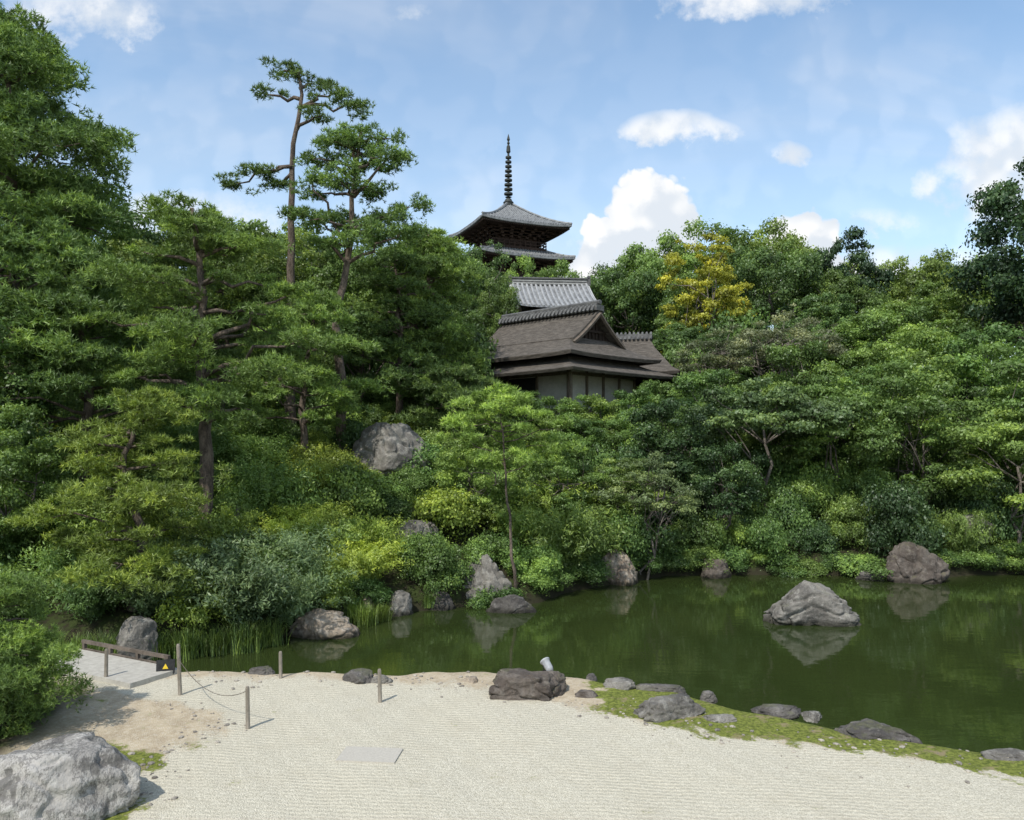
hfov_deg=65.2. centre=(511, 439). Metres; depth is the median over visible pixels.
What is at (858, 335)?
broadleaf tree
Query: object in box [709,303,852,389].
tree
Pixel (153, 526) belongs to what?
shrub
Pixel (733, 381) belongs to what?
hedge tree
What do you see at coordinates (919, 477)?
shrub
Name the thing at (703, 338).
broadleaf tree
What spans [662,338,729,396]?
tall shrub
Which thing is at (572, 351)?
tea house
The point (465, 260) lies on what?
broadleaf tree
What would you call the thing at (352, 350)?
broadleaf tree
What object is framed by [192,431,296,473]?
shrub
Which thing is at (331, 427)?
shrub
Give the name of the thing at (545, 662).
garden spotlight
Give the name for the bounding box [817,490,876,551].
shrub
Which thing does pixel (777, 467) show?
shrub
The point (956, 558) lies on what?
shrub
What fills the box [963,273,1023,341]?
broadleaf tree
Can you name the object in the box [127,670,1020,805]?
pebbles
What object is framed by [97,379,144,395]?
shrub
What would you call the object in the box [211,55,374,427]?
pine tree
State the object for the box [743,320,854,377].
broadleaf tree
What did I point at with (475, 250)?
broadleaf tree
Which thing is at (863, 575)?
rock
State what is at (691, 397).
hedge tree
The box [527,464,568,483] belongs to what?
shrub
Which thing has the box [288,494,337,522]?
shrub
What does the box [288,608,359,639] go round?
rock
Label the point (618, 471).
tree
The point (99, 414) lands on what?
shrub
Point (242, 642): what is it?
grass clump
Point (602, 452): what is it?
shrub
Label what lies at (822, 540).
shrub
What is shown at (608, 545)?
shrub
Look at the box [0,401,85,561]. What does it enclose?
tree
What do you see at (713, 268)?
broadleaf tree
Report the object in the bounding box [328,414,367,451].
shrub
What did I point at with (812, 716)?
rock
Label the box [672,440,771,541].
tree
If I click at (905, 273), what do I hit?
broadleaf tree
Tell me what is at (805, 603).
rock
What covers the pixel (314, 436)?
shrub
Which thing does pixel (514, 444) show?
shrub
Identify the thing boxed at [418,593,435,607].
grass clump
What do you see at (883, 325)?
tree
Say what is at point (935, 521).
shrub
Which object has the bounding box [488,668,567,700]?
rock
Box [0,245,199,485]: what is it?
pine tree
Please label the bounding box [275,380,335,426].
shrub
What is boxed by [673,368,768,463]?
tree
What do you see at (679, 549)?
shrub
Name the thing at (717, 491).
shrub
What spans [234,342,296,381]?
tall shrub
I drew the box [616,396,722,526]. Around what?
tree
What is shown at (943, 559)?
shrub
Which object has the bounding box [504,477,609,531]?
shrub
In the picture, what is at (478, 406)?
hedge tree
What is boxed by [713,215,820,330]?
broadleaf tree
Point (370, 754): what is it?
stone slab
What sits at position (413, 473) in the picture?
shrub
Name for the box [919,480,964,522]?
shrub
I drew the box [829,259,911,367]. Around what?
broadleaf tree
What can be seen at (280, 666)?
fence post
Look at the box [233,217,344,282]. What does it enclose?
broadleaf tree
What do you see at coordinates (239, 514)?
rock
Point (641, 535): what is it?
shrub
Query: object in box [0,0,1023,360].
sky
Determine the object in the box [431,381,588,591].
pine tree
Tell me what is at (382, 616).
grass clump
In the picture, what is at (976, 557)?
shrub
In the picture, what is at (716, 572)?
rock
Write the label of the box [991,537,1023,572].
shrub
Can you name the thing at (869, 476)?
shrub
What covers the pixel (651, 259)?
broadleaf tree
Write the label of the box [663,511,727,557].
shrub
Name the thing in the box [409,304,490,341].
broadleaf tree
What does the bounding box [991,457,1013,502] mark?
shrub
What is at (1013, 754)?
rock
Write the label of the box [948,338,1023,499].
tree
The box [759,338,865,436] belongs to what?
tree
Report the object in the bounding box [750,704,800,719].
rock
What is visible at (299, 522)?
shrub
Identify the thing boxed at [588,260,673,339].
broadleaf tree
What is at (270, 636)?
grass clump
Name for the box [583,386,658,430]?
hedge tree
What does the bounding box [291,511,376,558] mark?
shrub
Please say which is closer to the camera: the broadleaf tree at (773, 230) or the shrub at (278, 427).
the shrub at (278, 427)
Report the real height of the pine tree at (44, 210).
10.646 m
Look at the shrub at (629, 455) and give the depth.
21.71 m
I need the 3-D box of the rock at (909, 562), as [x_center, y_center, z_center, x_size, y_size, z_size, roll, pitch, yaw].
[9.891,3.264,19.587,1.544,1.548,1.061,0,0,18]
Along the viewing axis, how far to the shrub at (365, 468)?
20.82 m
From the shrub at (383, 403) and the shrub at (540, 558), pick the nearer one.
the shrub at (540, 558)
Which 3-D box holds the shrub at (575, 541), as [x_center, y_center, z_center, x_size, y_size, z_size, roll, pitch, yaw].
[1.407,2.264,18.567,2.976,1.768,3.028,0,0,27]
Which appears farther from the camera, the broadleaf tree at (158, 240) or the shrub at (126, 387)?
the broadleaf tree at (158, 240)
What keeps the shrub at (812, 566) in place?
on the ground
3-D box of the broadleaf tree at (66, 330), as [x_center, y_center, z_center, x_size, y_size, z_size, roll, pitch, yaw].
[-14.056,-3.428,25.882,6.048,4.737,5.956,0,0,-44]
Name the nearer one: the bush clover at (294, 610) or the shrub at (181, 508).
the bush clover at (294, 610)
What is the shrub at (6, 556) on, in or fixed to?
on the ground
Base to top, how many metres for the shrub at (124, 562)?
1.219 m
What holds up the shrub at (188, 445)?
on the ground
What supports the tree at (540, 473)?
on the ground
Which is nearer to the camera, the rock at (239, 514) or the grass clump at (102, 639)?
the grass clump at (102, 639)
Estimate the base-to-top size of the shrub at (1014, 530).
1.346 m
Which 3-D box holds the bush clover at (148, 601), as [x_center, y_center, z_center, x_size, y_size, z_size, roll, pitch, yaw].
[-5.873,2.469,13.270,1.878,0.920,1.689,0,0,-8]
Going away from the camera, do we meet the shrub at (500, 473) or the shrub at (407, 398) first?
the shrub at (500, 473)
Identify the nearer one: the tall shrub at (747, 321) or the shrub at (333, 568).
the shrub at (333, 568)
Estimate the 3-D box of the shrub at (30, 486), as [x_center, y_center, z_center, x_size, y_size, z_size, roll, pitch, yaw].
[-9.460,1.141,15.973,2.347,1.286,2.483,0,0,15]
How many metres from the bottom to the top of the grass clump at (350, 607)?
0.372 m
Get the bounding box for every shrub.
[0,468,94,513]
[0,515,88,560]
[0,530,36,573]
[0,555,52,621]
[0,571,97,738]
[1,450,70,498]
[8,501,148,553]
[16,540,120,600]
[23,421,71,470]
[24,331,144,389]
[25,391,75,408]
[33,557,134,623]
[38,393,78,452]
[39,462,91,490]
[54,391,94,406]
[54,396,125,418]
[65,433,153,455]
[66,447,147,480]
[76,409,128,430]
[83,492,119,519]
[91,457,177,496]
[93,371,112,398]
[95,541,165,609]
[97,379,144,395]
[100,514,183,546]
[136,426,191,454]
[137,420,237,469]
[151,567,247,633]
[155,505,275,559]
[159,496,216,517]
[159,506,214,543]
[163,417,196,432]
[166,461,247,496]
[168,417,258,461]
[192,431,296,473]
[196,455,335,524]
[207,486,264,535]
[213,401,235,408]
[217,402,298,464]
[228,528,308,615]
[229,375,269,406]
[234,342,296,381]
[235,458,285,486]
[248,507,333,541]
[250,393,282,410]
[253,475,314,497]
[255,499,364,535]
[274,458,347,496]
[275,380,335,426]
[283,456,318,476]
[283,555,357,609]
[284,420,308,440]
[285,438,359,467]
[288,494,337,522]
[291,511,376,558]
[293,427,335,454]
[295,292,396,399]
[307,421,334,437]
[311,455,395,525]
[313,534,415,583]
[315,444,369,488]
[319,392,363,414]
[320,410,367,434]
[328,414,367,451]
[333,514,415,557]
[336,573,393,606]
[355,403,387,426]
[359,466,382,476]
[361,391,395,415]
[369,411,420,430]
[371,493,417,522]
[376,474,413,499]
[377,487,393,501]
[386,399,415,414]
[386,463,435,497]
[387,531,469,573]
[389,477,428,504]
[394,528,474,603]
[402,436,473,488]
[403,392,435,406]
[406,334,504,414]
[407,484,516,544]
[412,422,449,436]
[418,429,465,467]
[434,469,520,504]
[459,529,525,573]
[464,582,526,609]
[466,468,493,476]
[467,316,503,362]
[478,433,550,469]
[481,500,552,542]
[482,485,538,533]
[487,468,518,491]
[493,540,565,578]
[499,440,531,489]
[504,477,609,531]
[510,566,579,595]
[512,499,634,570]
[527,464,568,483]
[550,464,613,506]
[558,548,618,585]
[561,519,633,559]
[574,434,618,477]
[594,434,671,529]
[595,506,683,570]
[611,429,633,453]
[613,302,656,333]
[624,547,661,571]
[637,556,680,574]
[649,541,702,569]
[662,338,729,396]
[663,483,729,532]
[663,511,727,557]
[673,542,732,573]
[698,290,782,386]
[711,479,724,507]
[718,542,755,573]
[719,514,750,546]
[722,438,763,480]
[722,476,779,521]
[734,438,808,500]
[738,514,805,566]
[738,545,776,565]
[755,478,819,547]
[757,550,811,577]
[775,475,841,520]
[782,556,831,577]
[791,454,861,500]
[794,518,841,560]
[798,434,851,480]
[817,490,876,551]
[817,551,855,576]
[828,551,893,582]
[833,461,898,522]
[855,471,952,561]
[864,494,898,539]
[879,421,936,469]
[890,451,919,482]
[912,471,957,495]
[914,509,949,547]
[918,415,967,467]
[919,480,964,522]
[929,507,1001,555]
[930,550,954,565]
[932,546,965,567]
[942,469,1023,555]
[948,549,998,571]
[961,339,1007,400]
[975,543,1014,570]
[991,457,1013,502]
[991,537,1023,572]
[998,502,1023,535]
[998,516,1023,543]
[1002,471,1022,488]
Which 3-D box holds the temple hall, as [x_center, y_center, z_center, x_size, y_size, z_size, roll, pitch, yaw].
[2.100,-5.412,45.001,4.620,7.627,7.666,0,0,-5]
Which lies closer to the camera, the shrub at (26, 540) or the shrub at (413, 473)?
the shrub at (26, 540)
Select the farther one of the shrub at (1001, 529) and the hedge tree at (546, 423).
the hedge tree at (546, 423)
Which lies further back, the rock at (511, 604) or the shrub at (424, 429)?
the shrub at (424, 429)
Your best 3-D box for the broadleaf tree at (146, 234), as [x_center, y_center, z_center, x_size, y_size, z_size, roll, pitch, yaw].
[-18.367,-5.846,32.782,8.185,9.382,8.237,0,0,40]
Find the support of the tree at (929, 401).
on the ground
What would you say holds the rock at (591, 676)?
on the ground
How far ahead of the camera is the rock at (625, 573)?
19.13 m
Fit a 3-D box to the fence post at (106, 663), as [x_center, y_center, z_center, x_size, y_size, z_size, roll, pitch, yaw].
[-5.049,2.872,9.952,0.046,0.554,0.046,0,-1,0]
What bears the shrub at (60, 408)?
on the ground
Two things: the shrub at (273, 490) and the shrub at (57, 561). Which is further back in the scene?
the shrub at (273, 490)
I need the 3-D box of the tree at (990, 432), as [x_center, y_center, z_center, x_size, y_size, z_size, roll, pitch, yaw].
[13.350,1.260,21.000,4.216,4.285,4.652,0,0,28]
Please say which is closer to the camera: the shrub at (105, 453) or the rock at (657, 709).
the rock at (657, 709)
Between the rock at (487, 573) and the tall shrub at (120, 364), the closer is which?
the rock at (487, 573)
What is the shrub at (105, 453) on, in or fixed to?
on the ground
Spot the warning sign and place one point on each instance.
(166, 665)
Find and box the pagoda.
[448,134,575,299]
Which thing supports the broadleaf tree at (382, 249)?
on the ground
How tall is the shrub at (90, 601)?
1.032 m
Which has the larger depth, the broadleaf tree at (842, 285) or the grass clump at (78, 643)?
the broadleaf tree at (842, 285)
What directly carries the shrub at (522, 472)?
on the ground
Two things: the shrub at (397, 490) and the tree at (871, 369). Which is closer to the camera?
the shrub at (397, 490)
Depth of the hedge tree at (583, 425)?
24.06 m
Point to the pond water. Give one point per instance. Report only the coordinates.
(941, 665)
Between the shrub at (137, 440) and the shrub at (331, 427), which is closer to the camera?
the shrub at (137, 440)
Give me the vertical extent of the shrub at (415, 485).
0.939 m
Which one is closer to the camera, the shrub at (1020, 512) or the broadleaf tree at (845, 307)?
the shrub at (1020, 512)
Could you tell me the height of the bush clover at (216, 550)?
1.340 m
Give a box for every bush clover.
[99,566,213,617]
[129,528,287,604]
[161,542,327,628]
[219,522,349,577]
[248,559,359,626]
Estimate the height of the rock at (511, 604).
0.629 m
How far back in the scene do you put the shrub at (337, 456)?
20.41 m
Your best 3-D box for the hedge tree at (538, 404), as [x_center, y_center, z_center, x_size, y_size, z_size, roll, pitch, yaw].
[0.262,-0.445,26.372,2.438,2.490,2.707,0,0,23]
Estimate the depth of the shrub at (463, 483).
19.80 m
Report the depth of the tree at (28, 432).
15.61 m
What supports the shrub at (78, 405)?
on the ground
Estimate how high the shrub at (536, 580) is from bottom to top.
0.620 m
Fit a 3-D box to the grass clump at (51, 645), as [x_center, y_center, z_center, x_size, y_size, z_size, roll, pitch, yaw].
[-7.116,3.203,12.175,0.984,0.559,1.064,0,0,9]
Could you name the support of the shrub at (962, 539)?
on the ground
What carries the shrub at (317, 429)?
on the ground
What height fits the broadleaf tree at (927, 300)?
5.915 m
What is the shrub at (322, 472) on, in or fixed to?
on the ground
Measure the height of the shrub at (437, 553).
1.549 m
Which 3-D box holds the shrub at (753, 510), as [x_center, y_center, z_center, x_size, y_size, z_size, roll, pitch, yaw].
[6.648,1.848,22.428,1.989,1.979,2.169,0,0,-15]
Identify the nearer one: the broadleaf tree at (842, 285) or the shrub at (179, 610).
the shrub at (179, 610)
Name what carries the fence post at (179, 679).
on the ground
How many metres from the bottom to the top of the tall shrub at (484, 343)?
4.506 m
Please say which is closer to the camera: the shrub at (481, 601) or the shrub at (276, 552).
the shrub at (276, 552)
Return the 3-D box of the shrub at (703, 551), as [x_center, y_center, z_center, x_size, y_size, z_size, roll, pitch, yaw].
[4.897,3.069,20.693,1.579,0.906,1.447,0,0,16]
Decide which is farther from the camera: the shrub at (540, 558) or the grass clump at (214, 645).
the shrub at (540, 558)
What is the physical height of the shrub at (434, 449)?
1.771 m
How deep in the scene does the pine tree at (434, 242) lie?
26.68 m
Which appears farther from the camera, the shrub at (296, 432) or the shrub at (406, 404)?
the shrub at (406, 404)
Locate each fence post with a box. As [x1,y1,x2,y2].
[104,648,107,676]
[176,644,181,694]
[245,686,249,728]
[279,651,282,678]
[378,669,381,702]
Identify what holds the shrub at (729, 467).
on the ground
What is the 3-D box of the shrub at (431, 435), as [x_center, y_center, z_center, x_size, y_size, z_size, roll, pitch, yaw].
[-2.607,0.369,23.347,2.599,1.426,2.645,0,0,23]
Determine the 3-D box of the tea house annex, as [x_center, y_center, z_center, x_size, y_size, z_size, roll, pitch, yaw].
[4.800,-2.749,32.600,4.000,3.297,3.800,0,0,12]
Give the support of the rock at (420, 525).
on the ground
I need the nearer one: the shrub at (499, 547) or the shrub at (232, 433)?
the shrub at (499, 547)
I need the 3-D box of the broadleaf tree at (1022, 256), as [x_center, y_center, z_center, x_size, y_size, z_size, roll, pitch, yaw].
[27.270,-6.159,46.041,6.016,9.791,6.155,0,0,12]
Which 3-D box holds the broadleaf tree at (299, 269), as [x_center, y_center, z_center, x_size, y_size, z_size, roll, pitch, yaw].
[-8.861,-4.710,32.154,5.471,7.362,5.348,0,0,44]
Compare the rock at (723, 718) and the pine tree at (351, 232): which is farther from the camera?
the pine tree at (351, 232)
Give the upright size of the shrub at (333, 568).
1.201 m
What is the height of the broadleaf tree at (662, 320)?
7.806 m
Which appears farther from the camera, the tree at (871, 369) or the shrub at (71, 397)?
the tree at (871, 369)
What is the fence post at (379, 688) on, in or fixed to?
on the ground
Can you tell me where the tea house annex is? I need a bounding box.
[616,332,679,390]
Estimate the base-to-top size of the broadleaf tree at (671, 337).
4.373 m
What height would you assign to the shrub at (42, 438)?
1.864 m
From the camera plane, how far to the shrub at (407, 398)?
27.64 m
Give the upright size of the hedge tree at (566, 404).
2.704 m
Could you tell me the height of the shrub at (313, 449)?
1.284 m
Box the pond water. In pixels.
[175,574,1023,752]
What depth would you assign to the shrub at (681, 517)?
21.76 m
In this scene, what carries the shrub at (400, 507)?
on the ground
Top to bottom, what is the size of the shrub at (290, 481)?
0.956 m
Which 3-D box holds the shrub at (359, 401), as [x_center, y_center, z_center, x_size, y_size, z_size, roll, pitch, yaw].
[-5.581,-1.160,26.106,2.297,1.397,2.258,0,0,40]
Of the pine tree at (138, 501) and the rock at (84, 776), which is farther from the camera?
the pine tree at (138, 501)
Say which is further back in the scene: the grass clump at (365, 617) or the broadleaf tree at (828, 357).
the broadleaf tree at (828, 357)
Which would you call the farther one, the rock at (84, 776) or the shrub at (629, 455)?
the shrub at (629, 455)
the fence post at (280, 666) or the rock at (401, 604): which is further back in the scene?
the rock at (401, 604)
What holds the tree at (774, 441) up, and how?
on the ground
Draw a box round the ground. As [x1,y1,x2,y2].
[0,405,1023,819]
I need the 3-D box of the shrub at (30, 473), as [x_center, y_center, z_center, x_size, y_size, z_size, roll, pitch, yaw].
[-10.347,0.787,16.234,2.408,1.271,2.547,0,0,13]
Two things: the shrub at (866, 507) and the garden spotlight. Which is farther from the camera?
the shrub at (866, 507)
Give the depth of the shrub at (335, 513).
17.15 m
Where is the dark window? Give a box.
[509,378,534,405]
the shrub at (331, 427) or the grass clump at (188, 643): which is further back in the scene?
the shrub at (331, 427)
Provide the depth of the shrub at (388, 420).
25.01 m
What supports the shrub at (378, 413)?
on the ground
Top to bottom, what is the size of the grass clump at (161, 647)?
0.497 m
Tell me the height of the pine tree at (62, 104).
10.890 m
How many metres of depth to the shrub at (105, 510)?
15.45 m
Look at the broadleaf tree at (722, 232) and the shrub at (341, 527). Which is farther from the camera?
the broadleaf tree at (722, 232)
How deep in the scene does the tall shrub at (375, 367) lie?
32.02 m
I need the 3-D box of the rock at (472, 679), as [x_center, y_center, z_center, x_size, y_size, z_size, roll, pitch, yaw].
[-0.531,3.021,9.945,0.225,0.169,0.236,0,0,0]
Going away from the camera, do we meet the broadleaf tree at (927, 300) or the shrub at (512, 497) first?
the shrub at (512, 497)
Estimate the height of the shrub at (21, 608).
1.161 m
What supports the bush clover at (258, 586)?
on the ground
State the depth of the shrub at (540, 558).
17.47 m
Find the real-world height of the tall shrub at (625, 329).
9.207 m
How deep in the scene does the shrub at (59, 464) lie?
16.82 m
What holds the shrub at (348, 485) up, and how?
on the ground
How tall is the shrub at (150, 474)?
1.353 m
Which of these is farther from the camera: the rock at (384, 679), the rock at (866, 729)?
the rock at (384, 679)
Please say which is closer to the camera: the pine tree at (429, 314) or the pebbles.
the pebbles
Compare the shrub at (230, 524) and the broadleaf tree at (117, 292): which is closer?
the shrub at (230, 524)
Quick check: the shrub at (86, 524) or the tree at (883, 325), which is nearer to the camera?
the shrub at (86, 524)
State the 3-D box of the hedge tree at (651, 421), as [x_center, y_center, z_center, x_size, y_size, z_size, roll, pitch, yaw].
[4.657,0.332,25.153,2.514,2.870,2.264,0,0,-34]
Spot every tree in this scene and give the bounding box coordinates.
[0,1,176,443]
[0,5,132,320]
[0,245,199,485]
[0,267,150,339]
[0,317,67,499]
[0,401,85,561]
[2,384,235,611]
[50,177,164,265]
[59,188,340,522]
[96,224,335,408]
[97,230,264,341]
[100,279,261,341]
[148,207,238,271]
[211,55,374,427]
[212,286,395,452]
[230,227,331,384]
[231,297,370,381]
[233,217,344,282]
[276,119,435,452]
[298,251,403,369]
[309,308,422,400]
[326,229,386,300]
[330,247,467,414]
[355,240,463,329]
[356,226,494,407]
[390,362,512,438]
[396,217,491,325]
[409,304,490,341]
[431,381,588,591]
[431,419,520,531]
[447,384,513,437]
[459,239,511,326]
[476,269,520,338]
[486,389,559,440]
[504,253,548,292]
[517,394,595,457]
[518,417,571,457]
[518,429,613,524]
[542,254,608,308]
[556,393,627,448]
[557,418,620,467]
[568,456,671,543]
[582,450,704,579]
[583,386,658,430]
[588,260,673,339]
[588,407,661,456]
[606,229,713,331]
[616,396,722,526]
[625,407,684,451]
[627,379,693,409]
[650,268,746,342]
[652,320,723,354]
[652,372,718,423]
[654,229,756,354]
[655,401,734,487]
[659,215,776,327]
[670,318,770,385]
[672,365,753,440]
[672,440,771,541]
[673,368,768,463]
[676,376,870,507]
[687,330,743,386]
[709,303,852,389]
[712,240,826,329]
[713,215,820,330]
[729,381,815,485]
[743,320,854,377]
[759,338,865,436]
[767,373,910,498]
[772,291,859,350]
[795,266,895,370]
[796,225,896,320]
[815,363,910,472]
[827,305,968,393]
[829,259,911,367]
[844,321,962,453]
[846,304,979,422]
[850,352,1009,506]
[860,279,982,348]
[878,244,966,301]
[893,258,997,329]
[929,408,1023,559]
[933,320,1023,440]
[939,157,1023,340]
[947,245,1023,383]
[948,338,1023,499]
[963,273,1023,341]
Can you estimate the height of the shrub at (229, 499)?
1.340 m
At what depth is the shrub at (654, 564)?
19.71 m
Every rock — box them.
[0,732,140,819]
[116,616,157,660]
[233,504,248,539]
[248,666,274,674]
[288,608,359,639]
[342,668,373,683]
[351,422,431,478]
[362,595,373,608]
[371,674,392,683]
[387,590,413,616]
[394,520,440,537]
[429,591,454,610]
[460,554,511,605]
[461,676,477,683]
[486,594,536,613]
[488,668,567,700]
[575,689,597,697]
[586,673,597,681]
[601,549,637,585]
[603,677,635,689]
[633,693,705,722]
[635,683,687,694]
[700,690,717,703]
[701,558,731,578]
[702,714,736,722]
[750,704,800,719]
[763,580,860,626]
[801,711,821,722]
[834,718,922,743]
[855,571,884,580]
[884,541,949,584]
[950,514,993,545]
[980,748,1023,760]
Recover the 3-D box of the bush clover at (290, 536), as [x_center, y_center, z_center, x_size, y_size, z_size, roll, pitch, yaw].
[-4.204,2.225,14.866,2.603,1.349,2.649,0,0,16]
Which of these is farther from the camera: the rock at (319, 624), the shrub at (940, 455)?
the shrub at (940, 455)
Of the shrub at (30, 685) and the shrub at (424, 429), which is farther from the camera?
the shrub at (424, 429)
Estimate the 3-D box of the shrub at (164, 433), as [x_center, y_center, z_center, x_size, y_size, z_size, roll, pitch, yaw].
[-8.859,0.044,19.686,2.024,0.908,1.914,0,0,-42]
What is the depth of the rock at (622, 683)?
9.66 m
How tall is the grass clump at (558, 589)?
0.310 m
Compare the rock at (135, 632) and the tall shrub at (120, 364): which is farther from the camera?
the tall shrub at (120, 364)
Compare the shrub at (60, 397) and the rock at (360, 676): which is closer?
the rock at (360, 676)
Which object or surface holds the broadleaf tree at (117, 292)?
on the ground
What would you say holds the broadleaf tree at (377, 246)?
on the ground
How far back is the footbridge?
10.40 m
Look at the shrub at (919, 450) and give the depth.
25.72 m
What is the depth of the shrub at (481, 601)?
16.59 m
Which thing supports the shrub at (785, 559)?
on the ground
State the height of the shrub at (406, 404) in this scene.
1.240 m
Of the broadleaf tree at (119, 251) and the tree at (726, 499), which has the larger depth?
the broadleaf tree at (119, 251)
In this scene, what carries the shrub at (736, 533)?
on the ground
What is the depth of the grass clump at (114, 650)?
12.21 m
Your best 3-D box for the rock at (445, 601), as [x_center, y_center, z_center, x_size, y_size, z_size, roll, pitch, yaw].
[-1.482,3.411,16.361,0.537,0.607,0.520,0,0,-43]
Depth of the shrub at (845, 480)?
23.09 m
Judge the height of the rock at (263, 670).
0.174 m
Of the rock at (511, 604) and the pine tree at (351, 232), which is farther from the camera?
the pine tree at (351, 232)
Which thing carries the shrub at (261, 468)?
on the ground
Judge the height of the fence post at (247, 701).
0.594 m
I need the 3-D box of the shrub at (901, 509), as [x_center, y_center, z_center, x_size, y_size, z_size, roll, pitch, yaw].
[10.004,2.061,20.629,2.421,2.500,2.220,0,0,35]
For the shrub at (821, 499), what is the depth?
22.38 m
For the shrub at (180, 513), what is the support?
on the ground
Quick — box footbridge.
[27,639,176,688]
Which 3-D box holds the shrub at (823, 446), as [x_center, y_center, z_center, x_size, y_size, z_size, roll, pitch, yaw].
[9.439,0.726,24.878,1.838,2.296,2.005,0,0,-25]
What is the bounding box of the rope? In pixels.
[179,660,243,695]
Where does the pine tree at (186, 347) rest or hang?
on the ground
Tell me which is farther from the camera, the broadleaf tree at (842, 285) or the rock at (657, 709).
the broadleaf tree at (842, 285)
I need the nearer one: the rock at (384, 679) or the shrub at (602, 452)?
the rock at (384, 679)
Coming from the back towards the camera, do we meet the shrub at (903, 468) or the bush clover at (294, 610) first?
the shrub at (903, 468)
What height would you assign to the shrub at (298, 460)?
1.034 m
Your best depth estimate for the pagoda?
96.69 m
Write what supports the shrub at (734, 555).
on the ground
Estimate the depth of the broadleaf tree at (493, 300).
40.94 m
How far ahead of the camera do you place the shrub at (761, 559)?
20.64 m
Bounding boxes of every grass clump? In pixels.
[37,631,77,648]
[50,633,99,648]
[75,626,117,650]
[102,632,122,653]
[142,629,172,660]
[158,625,216,662]
[192,621,235,656]
[209,618,273,655]
[248,615,289,648]
[339,596,365,618]
[344,601,383,627]
[366,601,394,622]
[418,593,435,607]
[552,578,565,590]
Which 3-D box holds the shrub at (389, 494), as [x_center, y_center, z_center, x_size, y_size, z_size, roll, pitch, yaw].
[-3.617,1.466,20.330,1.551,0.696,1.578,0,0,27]
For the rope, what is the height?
0.222 m
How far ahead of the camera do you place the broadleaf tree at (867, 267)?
43.12 m
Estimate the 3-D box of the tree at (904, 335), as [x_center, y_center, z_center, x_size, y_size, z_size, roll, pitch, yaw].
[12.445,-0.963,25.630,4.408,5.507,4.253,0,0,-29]
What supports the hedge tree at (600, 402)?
on the ground
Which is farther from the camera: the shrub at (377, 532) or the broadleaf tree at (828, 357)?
the broadleaf tree at (828, 357)
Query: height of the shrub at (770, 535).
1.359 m
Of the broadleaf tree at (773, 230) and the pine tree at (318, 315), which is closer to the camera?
the pine tree at (318, 315)
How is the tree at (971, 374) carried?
on the ground
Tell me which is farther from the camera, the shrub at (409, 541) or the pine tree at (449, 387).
the pine tree at (449, 387)
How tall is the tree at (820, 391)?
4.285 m
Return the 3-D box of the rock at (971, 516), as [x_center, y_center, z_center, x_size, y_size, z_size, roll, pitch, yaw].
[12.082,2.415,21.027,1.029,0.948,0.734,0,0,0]
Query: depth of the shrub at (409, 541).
16.96 m
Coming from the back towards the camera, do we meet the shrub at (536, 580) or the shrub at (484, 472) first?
the shrub at (484, 472)
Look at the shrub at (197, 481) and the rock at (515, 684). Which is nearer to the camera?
the rock at (515, 684)
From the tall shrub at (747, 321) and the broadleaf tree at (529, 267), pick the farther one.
the broadleaf tree at (529, 267)
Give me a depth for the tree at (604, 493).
19.40 m
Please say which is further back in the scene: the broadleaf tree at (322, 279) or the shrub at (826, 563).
the broadleaf tree at (322, 279)
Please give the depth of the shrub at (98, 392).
22.19 m
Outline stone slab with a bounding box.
[336,746,402,763]
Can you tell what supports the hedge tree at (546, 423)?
on the ground
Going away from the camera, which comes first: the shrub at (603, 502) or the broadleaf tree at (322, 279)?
the shrub at (603, 502)
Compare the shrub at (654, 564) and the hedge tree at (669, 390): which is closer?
the shrub at (654, 564)
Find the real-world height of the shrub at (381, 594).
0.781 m
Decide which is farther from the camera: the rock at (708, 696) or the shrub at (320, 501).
the shrub at (320, 501)
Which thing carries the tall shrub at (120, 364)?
on the ground
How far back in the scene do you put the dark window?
28.88 m
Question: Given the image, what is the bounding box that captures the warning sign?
[156,659,174,673]
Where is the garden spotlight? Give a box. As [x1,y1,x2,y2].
[540,657,552,670]
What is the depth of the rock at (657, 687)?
9.59 m
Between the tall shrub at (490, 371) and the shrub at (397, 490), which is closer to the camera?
the shrub at (397, 490)
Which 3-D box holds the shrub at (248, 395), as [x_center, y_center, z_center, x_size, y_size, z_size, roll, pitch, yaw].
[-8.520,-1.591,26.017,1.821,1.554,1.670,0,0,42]
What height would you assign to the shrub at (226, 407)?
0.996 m
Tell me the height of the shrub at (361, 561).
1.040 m
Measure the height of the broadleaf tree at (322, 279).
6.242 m
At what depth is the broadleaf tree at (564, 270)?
52.19 m
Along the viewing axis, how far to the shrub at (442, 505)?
18.43 m
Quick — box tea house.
[483,300,675,418]
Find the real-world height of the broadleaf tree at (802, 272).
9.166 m
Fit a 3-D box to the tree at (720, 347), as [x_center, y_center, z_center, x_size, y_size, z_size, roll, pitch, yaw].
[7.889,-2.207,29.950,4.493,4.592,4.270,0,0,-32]
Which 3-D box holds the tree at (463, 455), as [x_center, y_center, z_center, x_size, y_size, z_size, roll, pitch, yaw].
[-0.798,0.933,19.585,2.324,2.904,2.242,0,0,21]
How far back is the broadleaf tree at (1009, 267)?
31.05 m
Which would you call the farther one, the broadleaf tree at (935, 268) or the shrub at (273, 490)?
the broadleaf tree at (935, 268)
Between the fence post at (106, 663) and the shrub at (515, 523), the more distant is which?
the shrub at (515, 523)
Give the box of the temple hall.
[506,275,595,313]
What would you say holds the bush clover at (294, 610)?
on the ground
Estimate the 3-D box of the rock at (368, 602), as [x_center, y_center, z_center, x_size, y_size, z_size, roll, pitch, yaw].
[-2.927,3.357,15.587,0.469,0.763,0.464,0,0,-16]
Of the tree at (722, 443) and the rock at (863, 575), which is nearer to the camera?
the rock at (863, 575)
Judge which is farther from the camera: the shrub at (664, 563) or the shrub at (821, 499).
the shrub at (821, 499)
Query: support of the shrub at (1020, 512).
on the ground

